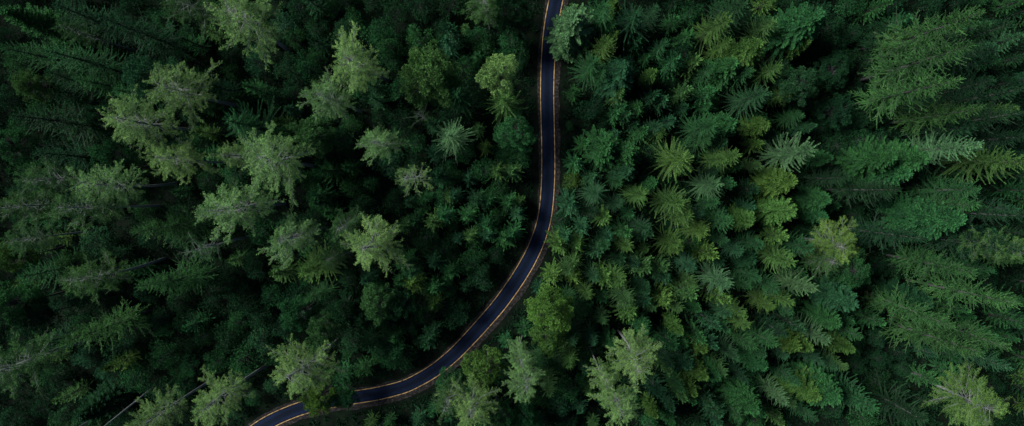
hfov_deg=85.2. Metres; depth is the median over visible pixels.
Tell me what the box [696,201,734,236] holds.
spruce tree
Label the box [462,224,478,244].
young conifer
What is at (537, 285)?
young conifer
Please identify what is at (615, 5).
fir tree
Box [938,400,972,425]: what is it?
young conifer
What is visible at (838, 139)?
bush
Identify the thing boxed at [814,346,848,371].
spruce tree
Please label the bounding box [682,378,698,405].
young conifer
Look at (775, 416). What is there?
young conifer
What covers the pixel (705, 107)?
young conifer
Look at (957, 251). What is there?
young conifer
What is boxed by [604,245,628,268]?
young conifer
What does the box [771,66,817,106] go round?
broadleaf tree
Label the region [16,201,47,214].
young conifer
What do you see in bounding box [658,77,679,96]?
bush
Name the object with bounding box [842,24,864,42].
bush
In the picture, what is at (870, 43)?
bush
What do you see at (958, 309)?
young conifer
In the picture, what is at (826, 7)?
young conifer
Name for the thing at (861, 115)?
bush
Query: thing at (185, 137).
bush
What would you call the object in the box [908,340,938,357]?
young conifer
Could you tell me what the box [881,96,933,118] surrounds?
spruce tree
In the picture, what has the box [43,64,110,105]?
spruce tree
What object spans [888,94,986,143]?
spruce tree
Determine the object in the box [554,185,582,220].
young conifer
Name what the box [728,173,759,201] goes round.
young conifer
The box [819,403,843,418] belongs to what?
bush
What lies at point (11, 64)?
bush
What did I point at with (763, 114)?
bush
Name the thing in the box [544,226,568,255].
young conifer
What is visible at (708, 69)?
spruce tree
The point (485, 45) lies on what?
bush
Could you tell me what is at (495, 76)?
broadleaf tree
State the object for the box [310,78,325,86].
young conifer
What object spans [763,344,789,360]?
spruce tree
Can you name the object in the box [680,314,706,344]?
young conifer
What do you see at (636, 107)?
young conifer
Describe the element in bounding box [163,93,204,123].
bush
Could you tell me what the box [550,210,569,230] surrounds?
bush
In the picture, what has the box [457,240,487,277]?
bush
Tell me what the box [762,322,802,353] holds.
fir tree
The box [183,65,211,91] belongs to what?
young conifer
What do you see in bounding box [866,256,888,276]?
bush
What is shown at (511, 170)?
young conifer
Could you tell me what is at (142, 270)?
young conifer
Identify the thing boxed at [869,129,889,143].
bush
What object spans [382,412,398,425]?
young conifer
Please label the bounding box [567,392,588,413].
young conifer
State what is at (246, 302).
bush
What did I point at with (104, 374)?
bush
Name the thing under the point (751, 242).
spruce tree
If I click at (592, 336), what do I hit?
spruce tree
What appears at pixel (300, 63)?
bush
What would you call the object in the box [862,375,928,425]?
spruce tree
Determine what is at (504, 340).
young conifer
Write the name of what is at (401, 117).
bush
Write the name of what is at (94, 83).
spruce tree
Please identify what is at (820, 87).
bush
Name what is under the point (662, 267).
young conifer
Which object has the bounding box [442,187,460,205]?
young conifer
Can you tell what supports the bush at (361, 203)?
on the ground
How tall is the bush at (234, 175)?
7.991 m
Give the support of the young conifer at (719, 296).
on the ground
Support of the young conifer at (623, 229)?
on the ground
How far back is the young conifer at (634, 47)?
141.44 m
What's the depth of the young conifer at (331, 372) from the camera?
151.48 m
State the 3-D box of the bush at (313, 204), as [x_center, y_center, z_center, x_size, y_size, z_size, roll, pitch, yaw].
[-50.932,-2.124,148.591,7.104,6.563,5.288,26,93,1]
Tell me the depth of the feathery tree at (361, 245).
125.43 m
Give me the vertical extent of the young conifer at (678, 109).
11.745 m
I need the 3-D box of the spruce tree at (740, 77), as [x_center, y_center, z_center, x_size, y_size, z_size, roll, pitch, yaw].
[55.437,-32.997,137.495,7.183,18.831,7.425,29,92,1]
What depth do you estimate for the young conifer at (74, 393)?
151.19 m
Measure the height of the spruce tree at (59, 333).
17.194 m
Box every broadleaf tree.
[0,126,57,164]
[0,235,65,272]
[0,279,72,325]
[8,293,73,337]
[11,68,65,103]
[53,249,106,276]
[82,102,123,134]
[87,140,139,179]
[121,49,189,106]
[260,124,300,158]
[276,294,319,332]
[285,117,336,158]
[297,381,335,416]
[305,308,346,345]
[325,289,364,328]
[329,379,360,411]
[347,303,374,331]
[360,282,397,325]
[384,285,420,320]
[399,39,465,109]
[423,66,462,106]
[435,366,465,393]
[460,344,507,389]
[475,53,519,97]
[478,393,513,425]
[489,0,532,34]
[493,108,537,152]
[508,400,540,425]
[523,283,573,331]
[529,315,568,357]
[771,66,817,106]
[809,50,849,90]
[815,92,854,129]
[827,249,872,289]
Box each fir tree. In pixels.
[0,2,89,49]
[72,377,135,423]
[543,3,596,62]
[549,35,578,62]
[582,124,620,171]
[593,55,634,104]
[595,19,620,45]
[597,325,617,349]
[602,163,638,186]
[603,0,621,25]
[605,138,640,168]
[627,307,652,334]
[629,274,650,294]
[635,171,658,193]
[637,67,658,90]
[638,391,660,419]
[655,402,677,425]
[660,310,683,334]
[679,297,701,313]
[679,351,708,380]
[695,56,741,93]
[696,351,723,382]
[700,109,738,139]
[701,136,727,153]
[711,36,765,74]
[714,370,762,416]
[719,160,743,174]
[723,203,755,231]
[725,246,757,268]
[735,330,767,358]
[735,341,768,371]
[737,115,771,140]
[743,162,798,200]
[754,194,797,227]
[757,1,826,60]
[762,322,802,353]
[771,363,823,402]
[782,37,811,60]
[784,326,814,352]
[785,120,817,136]
[786,357,843,407]
[790,182,831,214]
[797,148,833,169]
[797,208,829,226]
[798,299,842,330]
[803,273,858,312]
[814,325,855,354]
[826,369,858,406]
[834,135,898,180]
[847,258,873,276]
[851,163,913,186]
[863,135,930,185]
[867,274,934,313]
[873,189,967,246]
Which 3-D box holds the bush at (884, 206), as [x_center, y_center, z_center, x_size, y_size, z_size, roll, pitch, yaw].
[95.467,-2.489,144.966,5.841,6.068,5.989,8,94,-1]
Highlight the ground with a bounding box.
[0,0,1023,425]
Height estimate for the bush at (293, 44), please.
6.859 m
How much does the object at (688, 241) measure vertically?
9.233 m
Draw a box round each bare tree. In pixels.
[64,420,91,425]
[84,387,153,425]
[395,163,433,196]
[403,104,429,127]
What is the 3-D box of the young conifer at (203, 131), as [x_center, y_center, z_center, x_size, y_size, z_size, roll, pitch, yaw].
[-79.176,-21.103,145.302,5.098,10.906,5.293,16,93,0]
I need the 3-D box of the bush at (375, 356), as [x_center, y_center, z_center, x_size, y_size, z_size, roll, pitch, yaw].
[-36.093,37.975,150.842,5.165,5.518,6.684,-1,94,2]
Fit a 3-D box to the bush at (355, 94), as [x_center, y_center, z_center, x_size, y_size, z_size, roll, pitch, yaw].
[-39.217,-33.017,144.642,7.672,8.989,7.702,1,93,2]
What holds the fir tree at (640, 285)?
on the ground
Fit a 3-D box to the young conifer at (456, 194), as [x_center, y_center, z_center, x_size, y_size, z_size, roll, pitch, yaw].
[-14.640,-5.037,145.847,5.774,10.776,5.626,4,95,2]
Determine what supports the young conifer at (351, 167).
on the ground
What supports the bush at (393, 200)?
on the ground
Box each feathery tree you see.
[0,186,90,231]
[0,212,97,257]
[0,328,95,399]
[11,154,106,202]
[40,186,160,237]
[50,15,135,51]
[52,244,165,304]
[66,159,176,213]
[95,85,193,159]
[125,378,215,425]
[141,57,237,133]
[142,134,227,184]
[158,0,246,44]
[174,231,248,263]
[190,363,268,425]
[192,175,286,244]
[203,0,291,69]
[207,140,278,175]
[236,119,317,212]
[256,211,327,269]
[267,333,348,399]
[297,66,363,120]
[317,239,351,269]
[327,205,366,243]
[331,20,390,97]
[339,213,413,277]
[354,124,410,165]
[429,371,468,424]
[434,374,500,425]
[461,0,500,28]
[500,349,545,404]
[501,335,539,374]
[586,346,618,392]
[587,362,641,425]
[604,323,663,391]
[795,236,850,279]
[802,216,868,268]
[909,225,1023,263]
[911,359,1012,425]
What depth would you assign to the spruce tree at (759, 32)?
135.64 m
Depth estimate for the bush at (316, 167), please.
146.33 m
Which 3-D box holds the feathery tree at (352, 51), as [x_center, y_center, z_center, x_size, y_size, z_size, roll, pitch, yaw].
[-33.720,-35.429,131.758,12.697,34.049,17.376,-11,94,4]
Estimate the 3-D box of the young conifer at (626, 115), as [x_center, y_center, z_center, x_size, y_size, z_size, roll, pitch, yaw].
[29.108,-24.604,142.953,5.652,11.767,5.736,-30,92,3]
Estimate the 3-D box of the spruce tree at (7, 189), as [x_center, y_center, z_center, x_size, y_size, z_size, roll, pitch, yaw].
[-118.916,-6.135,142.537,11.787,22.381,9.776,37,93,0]
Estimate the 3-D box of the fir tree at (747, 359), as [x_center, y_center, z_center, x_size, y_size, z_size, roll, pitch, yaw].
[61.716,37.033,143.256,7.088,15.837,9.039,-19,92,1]
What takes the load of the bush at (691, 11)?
on the ground
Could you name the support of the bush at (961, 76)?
on the ground
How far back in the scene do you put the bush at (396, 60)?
143.27 m
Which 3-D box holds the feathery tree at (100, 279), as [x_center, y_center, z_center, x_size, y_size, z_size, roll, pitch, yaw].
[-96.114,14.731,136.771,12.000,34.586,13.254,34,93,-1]
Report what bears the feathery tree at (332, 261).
on the ground
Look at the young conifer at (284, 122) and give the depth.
144.46 m
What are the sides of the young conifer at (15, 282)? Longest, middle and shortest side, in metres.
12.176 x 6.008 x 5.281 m
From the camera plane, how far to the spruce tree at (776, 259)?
137.98 m
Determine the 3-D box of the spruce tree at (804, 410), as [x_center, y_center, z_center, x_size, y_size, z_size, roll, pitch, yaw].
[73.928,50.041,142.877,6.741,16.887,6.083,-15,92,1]
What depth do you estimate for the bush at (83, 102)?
144.32 m
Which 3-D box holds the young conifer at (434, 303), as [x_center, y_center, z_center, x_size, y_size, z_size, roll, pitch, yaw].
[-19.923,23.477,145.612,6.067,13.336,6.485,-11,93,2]
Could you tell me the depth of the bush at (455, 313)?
146.87 m
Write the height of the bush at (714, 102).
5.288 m
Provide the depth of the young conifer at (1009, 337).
144.31 m
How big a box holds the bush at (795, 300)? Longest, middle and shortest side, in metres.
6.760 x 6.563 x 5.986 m
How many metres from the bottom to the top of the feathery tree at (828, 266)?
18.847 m
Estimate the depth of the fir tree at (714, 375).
140.58 m
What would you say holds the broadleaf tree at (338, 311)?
on the ground
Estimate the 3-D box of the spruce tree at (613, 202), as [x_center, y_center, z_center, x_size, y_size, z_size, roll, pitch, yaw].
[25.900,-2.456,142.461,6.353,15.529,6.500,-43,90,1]
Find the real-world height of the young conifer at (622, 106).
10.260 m
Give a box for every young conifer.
[5,73,47,91]
[5,158,46,178]
[6,273,48,288]
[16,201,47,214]
[18,40,56,70]
[25,208,72,230]
[31,240,55,253]
[31,369,57,385]
[40,344,72,363]
[47,229,72,246]
[51,377,93,403]
[65,42,95,56]
[84,267,127,291]
[86,153,129,166]
[96,44,122,62]
[100,347,141,371]
[101,335,136,358]
[103,202,124,219]
[106,130,135,148]
[109,244,133,256]
[120,256,159,278]
[155,53,189,81]
[169,184,195,197]
[175,29,211,56]
[180,307,215,331]
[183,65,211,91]
[192,390,223,413]
[194,123,223,142]
[194,140,230,166]
[196,242,221,260]
[197,295,219,308]
[198,101,223,118]
[199,0,220,21]
[201,25,225,43]
[205,77,241,100]
[226,248,250,266]
[229,89,261,111]
[240,75,276,102]
[247,264,267,281]
[254,342,275,362]
[260,35,276,49]
[268,257,299,283]
[273,112,301,132]
[275,217,287,227]
[282,100,304,119]
[292,167,311,182]
[299,243,316,257]
[300,0,331,24]
[305,188,317,201]
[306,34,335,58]
[306,114,333,133]
[307,178,343,206]
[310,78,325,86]
[314,191,343,210]
[317,156,346,185]
[320,367,336,382]
[321,200,345,221]
[332,358,355,388]
[340,157,367,177]
[341,348,352,358]
[346,198,365,213]
[354,354,375,377]
[359,264,385,286]
[359,326,382,353]
[362,174,381,192]
[364,410,379,425]
[365,213,382,226]
[366,78,388,94]
[367,90,390,110]
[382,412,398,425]
[387,322,406,343]
[388,338,409,359]
[391,243,419,271]
[392,272,407,286]
[396,214,415,234]
[397,69,408,80]
[400,256,426,281]
[401,262,431,294]
[402,193,417,209]
[403,212,428,233]
[406,22,420,38]
[408,404,431,425]
[417,321,442,350]
[418,279,431,295]
[420,188,433,201]
[422,116,443,137]
[422,246,447,270]
[423,207,445,232]
[424,140,447,163]
[425,271,449,295]
[425,293,445,314]
[425,401,440,417]
[426,159,458,191]
[429,319,443,334]
[433,34,442,48]
[434,201,461,225]
[435,20,469,56]
[435,394,457,422]
[437,34,465,60]
[439,256,466,280]
[441,267,453,282]
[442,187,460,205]
[443,158,458,169]
[447,183,465,203]
[449,229,465,246]
[455,202,480,226]
[457,278,473,294]
[458,165,482,189]
[459,23,470,36]
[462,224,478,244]
[463,185,486,210]
[466,121,485,138]
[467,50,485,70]
[476,210,501,234]
[477,139,492,159]
[478,227,496,242]
[481,189,496,210]
[488,159,507,182]
[493,127,512,144]
[493,224,516,250]
[497,190,519,211]
[497,330,513,348]
[500,219,526,242]
[501,161,525,182]
[508,202,527,223]
[510,38,531,60]
[513,33,526,43]
[514,316,533,336]
[515,193,525,205]
[530,277,547,293]
[536,257,562,285]
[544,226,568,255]
[550,220,573,246]
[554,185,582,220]
[558,265,584,285]
[561,149,584,176]
[561,251,583,270]
[562,83,582,104]
[566,131,590,157]
[567,228,588,255]
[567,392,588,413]
[571,210,593,238]
[574,42,590,60]
[575,352,594,374]
[576,376,596,395]
[578,168,602,186]
[580,234,603,259]
[586,258,613,289]
[586,412,599,425]
[590,201,612,227]
[593,287,610,303]
[595,224,615,246]
[595,384,615,406]
[604,87,626,105]
[604,105,625,127]
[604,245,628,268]
[608,284,641,324]
[609,128,621,139]
[609,216,633,241]
[610,100,629,121]
[616,204,637,221]
[617,108,636,128]
[621,35,645,56]
[624,115,641,132]
[624,247,654,276]
[625,123,650,144]
[625,329,655,351]
[626,98,645,119]
[629,223,653,242]
[629,279,652,307]
[634,84,663,116]
[635,51,652,70]
[637,241,650,252]
[638,292,658,314]
[640,371,668,400]
[641,281,675,309]
[647,259,673,285]
[648,89,672,116]
[648,253,672,276]
[648,320,683,350]
[649,49,685,81]
[650,346,675,376]
[654,384,678,412]
[655,113,678,131]
[657,13,681,36]
[660,79,693,107]
[661,0,683,14]
[664,372,688,403]
[666,27,698,52]
[666,337,698,373]
[667,101,691,117]
[668,277,701,302]
[672,51,702,82]
[674,329,689,348]
[677,367,700,397]
[679,167,691,177]
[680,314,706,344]
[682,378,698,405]
[683,239,719,262]
[686,79,717,107]
[686,330,710,356]
[686,411,706,425]
[690,100,713,116]
[692,377,715,408]
[693,309,721,330]
[693,390,726,417]
[696,322,719,350]
[698,283,732,305]
[700,406,723,425]
[702,249,726,267]
[705,0,729,16]
[714,172,736,195]
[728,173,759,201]
[731,197,755,212]
[737,136,764,157]
[748,390,767,418]
[750,0,778,16]
[750,219,789,245]
[761,399,784,425]
[764,128,783,144]
[768,307,806,333]
[772,65,794,80]
[779,263,809,279]
[793,310,815,331]
[797,252,823,272]
[814,2,831,21]
[818,199,841,213]
[836,311,855,325]
[846,302,886,330]
[851,0,893,25]
[859,289,892,310]
[867,8,912,38]
[876,0,907,15]
[901,239,944,266]
[901,361,940,386]
[906,73,945,94]
[908,170,939,188]
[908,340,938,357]
[910,391,937,409]
[925,358,975,383]
[929,163,963,182]
[929,293,971,316]
[935,344,962,365]
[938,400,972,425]
[940,244,979,258]
[944,137,988,165]
[948,167,975,177]
[949,305,976,321]
[950,40,996,65]
[951,20,991,38]
[952,222,1001,239]
[952,262,988,281]
[953,314,999,346]
[961,384,990,398]
[963,126,991,138]
[967,0,989,10]
[969,57,1001,72]
[969,101,1019,123]
[971,145,1005,159]
[977,169,1007,182]
[977,247,1023,268]
[978,18,1002,31]
[980,196,1019,220]
[981,282,1023,307]
[981,305,1023,328]
[983,29,1023,57]
[988,328,1021,344]
[990,0,1023,17]
[990,147,1023,158]
[990,179,1023,200]
[994,307,1023,319]
[996,223,1023,237]
[997,51,1023,71]
[1000,7,1023,25]
[1005,194,1023,208]
[1006,166,1023,182]
[1006,376,1023,400]
[1007,349,1023,366]
[1007,367,1023,386]
[1011,274,1023,291]
[1012,6,1023,29]
[1012,322,1023,340]
[1012,393,1023,414]
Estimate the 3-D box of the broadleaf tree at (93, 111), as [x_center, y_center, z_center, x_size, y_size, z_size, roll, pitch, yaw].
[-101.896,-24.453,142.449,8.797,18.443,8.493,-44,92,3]
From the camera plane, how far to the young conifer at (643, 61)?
142.92 m
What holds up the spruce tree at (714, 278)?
on the ground
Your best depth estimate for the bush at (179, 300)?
150.62 m
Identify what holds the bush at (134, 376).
on the ground
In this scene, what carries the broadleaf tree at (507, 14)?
on the ground
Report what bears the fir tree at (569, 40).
on the ground
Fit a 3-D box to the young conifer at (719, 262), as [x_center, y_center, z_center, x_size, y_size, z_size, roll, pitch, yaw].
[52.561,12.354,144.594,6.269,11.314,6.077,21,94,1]
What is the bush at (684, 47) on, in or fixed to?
on the ground
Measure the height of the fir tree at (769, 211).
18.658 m
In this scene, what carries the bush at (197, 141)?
on the ground
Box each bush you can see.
[0,0,32,7]
[0,27,19,44]
[0,375,23,389]
[0,406,25,425]
[1,52,34,73]
[2,325,41,352]
[6,112,29,130]
[8,212,27,223]
[27,99,56,116]
[40,364,71,391]
[44,291,62,305]
[45,159,69,183]
[47,404,73,425]
[52,81,84,108]
[58,0,86,13]
[63,141,101,172]
[64,283,82,305]
[68,64,98,87]
[68,190,88,212]
[69,287,99,308]
[70,346,98,368]
[70,418,97,425]
[71,313,94,330]
[72,89,109,114]
[75,226,116,258]
[93,356,122,380]
[95,75,126,103]
[104,296,124,312]
[106,164,139,196]
[107,410,134,425]
[111,6,134,20]
[116,315,147,346]
[118,0,143,17]
[118,361,154,393]
[126,50,141,66]
[126,108,159,126]
[131,151,162,179]
[132,201,154,222]
[132,279,151,302]
[137,223,163,248]
[142,24,164,54]
[143,7,165,26]
[143,375,176,406]
[145,339,181,369]
[151,7,174,28]
[155,263,179,293]
[160,137,177,156]
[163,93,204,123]
[163,397,189,414]
[165,288,191,316]
[167,231,190,249]
[167,363,187,380]
[167,375,194,399]
[172,309,197,335]
[174,131,203,158]
[178,24,197,44]
[178,353,201,378]
[188,126,212,147]
[196,169,219,193]
[203,350,229,372]
[209,260,243,291]
[210,320,246,353]
[216,43,242,64]
[220,63,238,81]
[220,162,252,188]
[224,311,248,332]
[225,343,258,374]
[227,282,257,314]
[227,369,251,388]
[228,401,241,418]
[241,250,264,273]
[241,322,275,352]
[242,43,270,77]
[244,304,272,329]
[245,215,274,245]
[245,389,261,405]
[248,181,274,212]
[257,284,284,308]
[263,343,289,366]
[263,378,282,393]
[264,0,282,12]
[264,86,288,114]
[264,234,287,255]
[267,317,300,344]
[269,10,297,40]
[272,52,299,82]
[274,160,305,195]
[280,282,316,310]
[281,81,304,101]
[282,27,307,50]
[283,0,312,19]
[291,49,323,81]
[293,267,318,288]
[298,205,328,232]
[304,18,329,39]
[306,48,328,66]
[308,199,325,215]
[308,344,324,366]
[311,160,333,186]
[319,285,347,313]
[320,176,338,191]
[320,230,350,253]
[328,15,357,46]
[331,45,344,60]
[331,125,355,152]
[338,173,365,197]
[338,268,356,290]
[339,113,363,133]
[339,326,364,353]
[340,7,369,33]
[347,75,368,100]
[347,188,379,217]
[357,254,378,271]
[359,16,391,48]
[360,49,375,65]
[360,277,387,306]
[362,91,378,105]
[363,0,382,12]
[363,309,390,330]
[369,27,401,54]
[370,345,386,364]
[371,108,388,122]
[371,149,405,181]
[375,30,406,58]
[375,335,395,360]
[378,47,402,71]
[378,326,395,348]
[380,77,409,106]
[380,356,399,369]
[381,0,411,29]
[381,188,406,213]
[384,106,420,139]
[396,344,416,372]
[398,182,412,196]
[401,43,426,61]
[401,149,426,173]
[403,0,433,24]
[403,130,426,153]
[406,28,433,53]
[414,192,430,215]
[429,17,447,35]
[432,231,458,259]
[433,0,469,21]
[434,188,451,207]
[436,106,472,131]
[438,277,457,297]
[443,295,474,330]
[453,140,475,163]
[455,52,476,75]
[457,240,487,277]
[458,393,480,425]
[464,26,487,46]
[464,70,495,98]
[466,261,492,291]
[469,155,504,183]
[470,32,496,58]
[471,225,487,248]
[482,176,509,202]
[488,207,506,232]
[488,245,505,264]
[489,360,511,384]
[490,48,513,62]
[490,145,517,164]
[497,26,524,53]
[505,147,531,168]
[513,55,527,73]
[526,383,554,408]
[544,349,569,374]
[545,392,574,417]
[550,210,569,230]
[553,373,587,403]
[562,168,584,188]
[565,121,573,129]
[566,290,593,318]
[571,95,606,126]
[573,331,603,363]
[597,113,611,129]
[619,390,640,410]
[620,369,637,385]
[635,139,662,172]
[639,414,657,425]
[648,140,666,153]
[650,165,686,190]
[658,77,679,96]
[663,221,680,232]
[665,37,699,69]
[669,138,700,168]
[674,179,692,199]
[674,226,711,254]
[676,0,704,26]
[700,380,720,389]
[702,97,719,111]
[709,201,728,215]
[726,15,754,41]
[728,405,748,425]
[739,226,756,236]
[739,368,763,389]
[742,111,775,138]
[743,358,769,377]
[746,414,764,425]
[750,15,770,35]
[766,0,804,15]
[779,289,802,311]
[780,95,812,117]
[790,217,811,236]
[799,71,827,98]
[807,118,831,141]
[818,12,844,43]
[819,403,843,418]
[821,69,840,94]
[821,132,852,159]
[831,129,848,142]
[833,0,866,16]
[833,81,855,98]
[836,48,861,78]
[838,110,866,139]
[839,200,871,224]
[841,331,865,354]
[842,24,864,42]
[842,354,867,374]
[845,78,862,97]
[846,128,875,148]
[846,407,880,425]
[849,231,873,253]
[852,104,887,130]
[854,32,881,55]
[860,51,877,71]
[861,390,883,416]
[864,363,891,392]
[865,21,890,44]
[865,326,886,350]
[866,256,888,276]
[867,197,892,214]
[867,349,888,368]
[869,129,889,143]
[881,257,905,279]
[885,379,911,400]
[888,343,913,360]
[892,360,910,377]
[898,9,913,26]
[911,0,945,17]
[935,380,960,399]
[941,276,959,301]
[948,356,980,378]
[949,0,971,10]
[950,68,970,84]
[971,326,1006,357]
[974,264,1000,292]
[981,351,1005,371]
[983,375,1007,397]
[988,404,1014,425]
[990,73,1019,95]
[992,316,1013,332]
[1011,72,1023,86]
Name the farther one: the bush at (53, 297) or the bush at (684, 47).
the bush at (53, 297)
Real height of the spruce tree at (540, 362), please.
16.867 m
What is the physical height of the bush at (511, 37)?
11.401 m
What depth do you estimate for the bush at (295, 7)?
142.90 m
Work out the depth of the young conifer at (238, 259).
147.87 m
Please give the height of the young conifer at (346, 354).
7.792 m
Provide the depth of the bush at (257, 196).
146.47 m
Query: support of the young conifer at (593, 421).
on the ground
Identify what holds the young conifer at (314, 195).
on the ground
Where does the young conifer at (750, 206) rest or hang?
on the ground
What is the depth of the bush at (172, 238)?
148.43 m
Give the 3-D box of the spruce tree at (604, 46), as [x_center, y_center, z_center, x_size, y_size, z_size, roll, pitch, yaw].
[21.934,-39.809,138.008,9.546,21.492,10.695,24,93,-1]
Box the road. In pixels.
[250,0,563,425]
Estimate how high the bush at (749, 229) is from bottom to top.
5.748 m
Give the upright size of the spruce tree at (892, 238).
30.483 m
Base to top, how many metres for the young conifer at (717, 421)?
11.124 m
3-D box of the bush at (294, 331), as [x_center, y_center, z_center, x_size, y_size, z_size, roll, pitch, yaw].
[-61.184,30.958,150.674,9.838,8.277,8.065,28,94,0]
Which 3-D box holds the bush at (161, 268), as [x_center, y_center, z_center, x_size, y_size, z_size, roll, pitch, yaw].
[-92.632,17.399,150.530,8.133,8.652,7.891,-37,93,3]
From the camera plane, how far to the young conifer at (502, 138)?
144.24 m
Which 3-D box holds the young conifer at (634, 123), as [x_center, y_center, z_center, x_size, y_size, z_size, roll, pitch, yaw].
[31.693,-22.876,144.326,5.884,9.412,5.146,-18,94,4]
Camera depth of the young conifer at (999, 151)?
138.28 m
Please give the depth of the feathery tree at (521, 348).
131.04 m
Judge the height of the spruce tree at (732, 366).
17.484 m
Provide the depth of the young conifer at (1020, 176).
145.21 m
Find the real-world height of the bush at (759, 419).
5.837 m
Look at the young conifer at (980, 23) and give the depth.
139.38 m
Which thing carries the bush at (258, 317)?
on the ground
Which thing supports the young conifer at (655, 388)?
on the ground
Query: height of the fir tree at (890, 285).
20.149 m
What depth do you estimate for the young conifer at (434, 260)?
145.25 m
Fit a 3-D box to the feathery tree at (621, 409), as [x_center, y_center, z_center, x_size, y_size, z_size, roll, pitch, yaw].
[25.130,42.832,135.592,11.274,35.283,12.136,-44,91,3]
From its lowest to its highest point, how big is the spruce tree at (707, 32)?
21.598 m
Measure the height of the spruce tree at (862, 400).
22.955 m
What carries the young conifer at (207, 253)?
on the ground
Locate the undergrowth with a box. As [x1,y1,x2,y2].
[0,0,1023,425]
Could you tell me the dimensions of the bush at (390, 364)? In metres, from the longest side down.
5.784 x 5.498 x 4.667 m
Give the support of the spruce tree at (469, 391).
on the ground
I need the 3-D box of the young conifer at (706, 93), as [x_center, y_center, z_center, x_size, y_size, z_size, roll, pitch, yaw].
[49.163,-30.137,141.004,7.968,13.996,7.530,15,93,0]
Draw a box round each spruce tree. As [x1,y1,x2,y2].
[0,40,86,74]
[3,173,80,206]
[8,95,116,148]
[15,240,102,292]
[20,316,76,356]
[31,136,113,176]
[42,40,133,93]
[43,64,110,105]
[50,0,135,52]
[50,286,109,312]
[57,297,154,351]
[71,68,137,102]
[91,9,196,71]
[109,81,177,118]
[129,195,219,247]
[134,250,217,299]
[222,94,293,152]
[296,239,345,285]
[302,274,338,305]
[432,113,477,164]
[444,84,481,121]
[462,382,479,415]
[479,88,528,129]
[490,396,507,424]
[507,370,528,401]
[529,346,550,371]
[534,365,561,396]
[553,338,579,368]
[554,254,575,276]
[559,280,579,307]
[560,318,582,346]
[567,47,605,91]
[573,279,597,299]
[574,174,607,206]
[580,200,600,219]
[580,258,600,283]
[581,322,601,345]
[582,32,617,68]
[585,66,608,91]
[586,0,615,42]
[590,302,610,324]
[591,230,611,250]
[601,263,628,288]
[602,174,623,190]
[602,193,627,217]
[602,278,635,310]
[604,355,621,379]
[607,2,651,56]
[610,28,621,51]
[610,234,635,254]
[615,338,637,363]
[617,179,648,210]
[620,251,641,271]
[625,211,651,236]
[639,116,663,135]
[640,2,660,35]
[641,136,696,187]
[642,38,670,61]
[644,181,691,224]
[646,127,666,144]
[648,223,684,256]
[652,340,676,368]
[655,195,696,231]
[656,288,684,313]
[658,234,685,257]
[660,367,684,392]
[669,249,698,275]
[670,266,698,288]
[671,217,711,243]
[674,112,719,153]
[679,131,713,154]
[679,167,723,200]
[684,201,705,222]
[689,10,732,55]
[689,192,720,211]
[690,62,716,87]
[691,161,721,182]
[693,257,734,294]
[695,147,727,172]
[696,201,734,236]
[698,0,754,38]
[698,36,732,61]
[699,145,742,177]
[701,227,729,247]
[703,296,732,318]
[704,350,729,377]
[706,311,730,333]
[711,290,748,318]
[711,330,739,361]
[714,387,743,422]
[715,236,745,259]
[718,65,755,94]
[718,82,772,125]
[719,304,753,331]
[721,355,749,385]
[722,323,757,350]
[727,271,752,289]
[730,266,762,283]
[732,231,764,253]
[734,14,777,42]
[735,311,781,349]
[736,155,763,174]
[739,59,782,91]
[743,265,780,295]
[743,288,776,311]
[748,90,773,108]
[748,306,788,339]
[751,283,794,308]
[752,132,820,174]
[753,239,798,273]
[753,373,789,407]
[756,54,790,86]
[758,241,790,260]
[758,292,794,316]
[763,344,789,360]
[764,83,794,109]
[765,381,796,409]
[766,264,819,295]
[766,353,800,387]
[767,83,804,104]
[768,230,815,257]
[771,105,804,132]
[780,396,818,422]
[788,307,831,346]
[790,349,823,364]
[801,165,851,189]
[801,222,842,243]
[808,345,839,371]
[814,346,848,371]
[822,314,863,340]
[824,172,901,207]
[826,369,880,415]
[841,175,879,194]
[847,66,966,127]
[848,209,927,252]
[856,31,976,97]
[858,187,897,205]
[862,281,956,331]
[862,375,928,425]
[867,4,986,64]
[867,27,916,57]
[878,309,984,360]
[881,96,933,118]
[885,241,976,283]
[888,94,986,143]
[890,129,983,177]
[897,164,981,205]
[899,113,977,144]
[900,178,983,213]
[903,304,1012,351]
[904,266,1021,313]
[910,15,1015,73]
[915,224,1023,260]
[917,71,996,109]
[917,79,1023,123]
[917,100,1023,141]
[923,195,1023,234]
[926,41,1000,84]
[929,246,996,277]
[934,138,1023,185]
[935,328,1013,371]
[942,121,1023,159]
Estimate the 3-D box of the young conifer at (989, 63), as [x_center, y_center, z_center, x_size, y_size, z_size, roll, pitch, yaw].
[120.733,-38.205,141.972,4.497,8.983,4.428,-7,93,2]
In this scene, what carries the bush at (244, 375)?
on the ground
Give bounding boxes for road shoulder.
[247,0,567,425]
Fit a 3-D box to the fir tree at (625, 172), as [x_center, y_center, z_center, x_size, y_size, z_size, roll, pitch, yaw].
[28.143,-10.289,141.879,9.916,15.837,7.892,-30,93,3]
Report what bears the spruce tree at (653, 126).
on the ground
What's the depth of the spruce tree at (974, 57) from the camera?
133.77 m
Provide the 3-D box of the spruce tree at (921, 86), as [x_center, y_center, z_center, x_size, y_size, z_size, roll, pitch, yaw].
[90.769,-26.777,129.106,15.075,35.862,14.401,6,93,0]
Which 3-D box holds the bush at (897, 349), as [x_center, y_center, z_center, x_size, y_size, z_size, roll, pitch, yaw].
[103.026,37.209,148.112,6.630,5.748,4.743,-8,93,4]
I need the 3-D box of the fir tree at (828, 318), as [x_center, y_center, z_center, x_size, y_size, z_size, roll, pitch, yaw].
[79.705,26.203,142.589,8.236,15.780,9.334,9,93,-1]
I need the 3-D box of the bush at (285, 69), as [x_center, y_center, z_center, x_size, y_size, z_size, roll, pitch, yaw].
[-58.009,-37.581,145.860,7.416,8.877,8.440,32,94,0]
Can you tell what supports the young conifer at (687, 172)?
on the ground
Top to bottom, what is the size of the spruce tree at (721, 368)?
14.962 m

